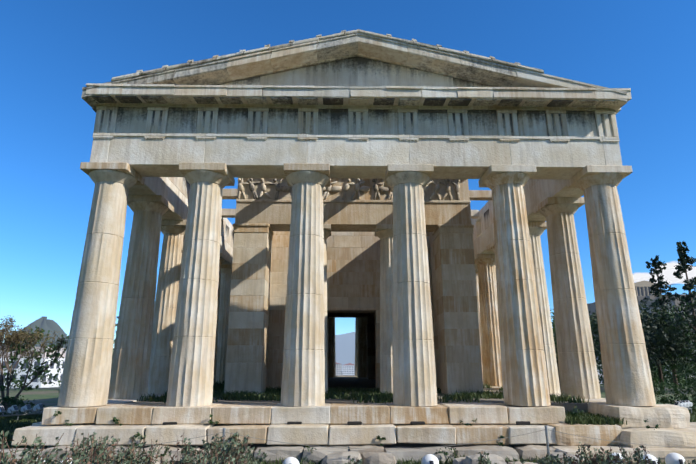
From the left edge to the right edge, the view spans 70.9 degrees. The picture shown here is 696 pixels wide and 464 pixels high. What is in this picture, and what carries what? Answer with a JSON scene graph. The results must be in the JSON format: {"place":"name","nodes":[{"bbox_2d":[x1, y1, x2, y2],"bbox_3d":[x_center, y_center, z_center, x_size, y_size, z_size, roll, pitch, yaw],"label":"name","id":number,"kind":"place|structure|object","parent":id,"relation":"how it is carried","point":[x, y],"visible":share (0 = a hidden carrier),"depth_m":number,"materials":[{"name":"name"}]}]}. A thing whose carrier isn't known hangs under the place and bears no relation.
{"place":"outdoors","nodes":[
{"label":"outdoors","id":0,"kind":"place"},
{"bbox_2d":[0,316,67,347],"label":"hill","id":1,"kind":"structure","parent":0,"point":[44,323],"depth_m":1915.32,"materials":[{"name":"grey stone"}]},
{"bbox_2d":[11,384,645,445],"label":"stone steps","id":2,"kind":"structure","parent":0,"point":[347,424],"depth_m":10.54,"materials":[{"name":"beige stone"}]},
{"bbox_2d":[0,376,695,463],"bbox_3d":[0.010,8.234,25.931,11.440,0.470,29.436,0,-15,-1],"label":"grass","id":3,"kind":"structure","parent":2,"relation":"on","point":[348,381],"depth_m":12.98,"materials":[{"name":"green plant"}]},
{"bbox_2d":[221,178,491,394],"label":"temple inner wall","id":4,"kind":"structure","parent":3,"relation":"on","point":[356,211],"depth_m":16.51,"materials":[{"name":"beige stone"}]},
{"bbox_2d":[57,162,655,406],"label":"columns","id":5,"kind":"structure","parent":2,"relation":"on","point":[171,337],"depth_m":12.00,"materials":[{"name":"beige stone"}]},
{"bbox_2d":[81,29,631,264],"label":"entablature","id":6,"kind":"structure","parent":5,"relation":"on","point":[358,103],"depth_m":12.55,"materials":[{"name":"beige stone"}]},
{"bbox_2d":[335,332,354,364],"bbox_3d":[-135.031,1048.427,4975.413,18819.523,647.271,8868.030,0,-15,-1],"label":"mountain","id":7,"kind":"structure","parent":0,"point":[345,348],"depth_m":7792.52,"materials":[{"name":"blue"}]},
{"bbox_2d":[0,384,695,449],"bbox_3d":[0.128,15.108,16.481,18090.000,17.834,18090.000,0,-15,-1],"label":"ground","id":8,"kind":"structure","parent":0,"point":[47,397],"depth_m":27.36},
{"bbox_2d":[0,404,43,419],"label":"floodlights","id":9,"kind":"object","parent":8,"relation":"on","point":[25,408],"visible":0.96,"depth_m":17.55,"materials":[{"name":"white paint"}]},
{"bbox_2d":[0,318,66,409],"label":"bare tree","id":10,"kind":"object","parent":8,"relation":"on","point":[6,356],"visible":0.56,"depth_m":22.97,"materials":[{"name":"brown plant"}]},
{"bbox_2d":[0,315,67,359],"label":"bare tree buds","id":11,"kind":"object","parent":10,"relation":"on","point":[13,337],"visible":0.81,"depth_m":23.25,"materials":[{"name":"red plant"}]},
{"bbox_2d":[282,457,299,463],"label":"dome light","id":12,"kind":"object","parent":8,"relation":"on","point":[290,460],"visible":1,"depth_m":8.83,"materials":[{"name":"white paint"}]},
{"bbox_2d":[0,444,587,463],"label":"foundation rock","id":13,"kind":"object","parent":8,"relation":"on","point":[377,454],"visible":0.42,"depth_m":9.74,"materials":[{"name":"beige stone"}]},
{"bbox_2d":[0,347,668,367],"bbox_3d":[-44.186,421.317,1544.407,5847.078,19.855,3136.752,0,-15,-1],"label":"city roofs","id":14,"kind":"structure","parent":8,"relation":"on","point":[60,352],"depth_m":119.92,"materials":[{"name":"tile"}]},
{"bbox_2d":[0,425,679,460],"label":"rope barrier","id":15,"kind":"object","parent":8,"relation":"on","point":[545,429],"visible":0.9,"depth_m":9.16,"materials":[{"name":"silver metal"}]},
{"bbox_2d":[0,358,694,387],"bbox_3d":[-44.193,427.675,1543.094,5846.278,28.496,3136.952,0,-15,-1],"label":"city buildings","id":16,"kind":"structure","parent":8,"relation":"on","point":[341,369],"depth_m":120.12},
{"bbox_2d":[0,430,695,463],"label":"scrub leaves","id":17,"kind":"object","parent":8,"relation":"on","point":[185,458],"visible":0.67,"depth_m":7.30,"materials":[{"name":"green plant"}]},
{"bbox_2d":[0,377,695,462],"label":"hedge bushes","id":18,"kind":"object","parent":8,"relation":"on","point":[21,403],"visible":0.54,"depth_m":19.65,"materials":[{"name":"green plant"}]},
{"bbox_2d":[1,287,695,391],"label":"trees","id":19,"kind":"object","parent":8,"relation":"on","point":[686,370],"visible":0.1,"depth_m":39.33,"materials":[{"name":"green plant"}]},
{"bbox_2d":[421,454,438,463],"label":"dome light","id":20,"kind":"object","parent":8,"relation":"on","point":[429,459],"visible":1,"depth_m":8.91,"materials":[{"name":"white paint"}]},
{"bbox_2d":[612,452,624,463],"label":"dome light","id":21,"kind":"object","parent":8,"relation":"on","point":[614,454],"visible":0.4,"depth_m":9.03,"materials":[{"name":"white paint"}]},
{"bbox_2d":[545,403,695,463],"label":"stone blocks","id":22,"kind":"structure","parent":8,"relation":"on","point":[676,427],"depth_m":10.18,"materials":[{"name":"stone"}]},
{"bbox_2d":[554,246,695,388],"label":"tree trunks","id":23,"kind":"object","parent":8,"relation":"on","point":[660,371],"visible":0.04,"depth_m":46.24,"materials":[{"name":"brown plant"}]},
{"bbox_2d":[553,241,695,369],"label":"tree","id":24,"kind":"object","parent":23,"relation":"attached to","point":[664,336],"visible":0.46,"depth_m":40.12,"materials":[{"name":"green plant"}]},
{"bbox_2d":[643,454,657,463],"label":"dome light","id":25,"kind":"object","parent":8,"relation":"on","point":[653,458],"visible":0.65,"depth_m":8.93,"materials":[{"name":"white paint"}]},
{"bbox_2d":[665,453,685,463],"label":"dome light","id":26,"kind":"object","parent":8,"relation":"on","point":[673,458],"visible":0.96,"depth_m":8.99,"materials":[{"name":"white paint"}]},
{"bbox_2d":[674,400,692,413],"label":"floodlights","id":27,"kind":"object","parent":8,"relation":"on","point":[686,403],"visible":0.56,"depth_m":19.67,"materials":[{"name":"white paint"}]},
{"bbox_2d":[0,0,695,347],"label":"sky","id":28,"kind":"structure","parent":0,"point":[50,50],"materials":[{"name":"blue"}]},
{"bbox_2d":[336,302,695,375],"bbox_3d":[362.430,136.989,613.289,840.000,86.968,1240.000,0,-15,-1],"label":"acropolis rock","id":29,"kind":"object","parent":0,"point":[593,332],"depth_m":513.83,"materials":[{"name":"grey stone"}]},
{"bbox_2d":[587,280,695,313],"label":"distant temple","id":30,"kind":"structure","parent":29,"relation":"on","point":[642,289],"depth_m":539.12,"materials":[{"name":"beige stone"}]},
{"bbox_2d":[633,261,695,284],"bbox_3d":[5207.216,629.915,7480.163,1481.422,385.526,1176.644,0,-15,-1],"label":"cloud","id":31,"kind":"structure","parent":0,"point":[669,276],"depth_m":7405.56,"materials":[{"name":"white"}]}
]}

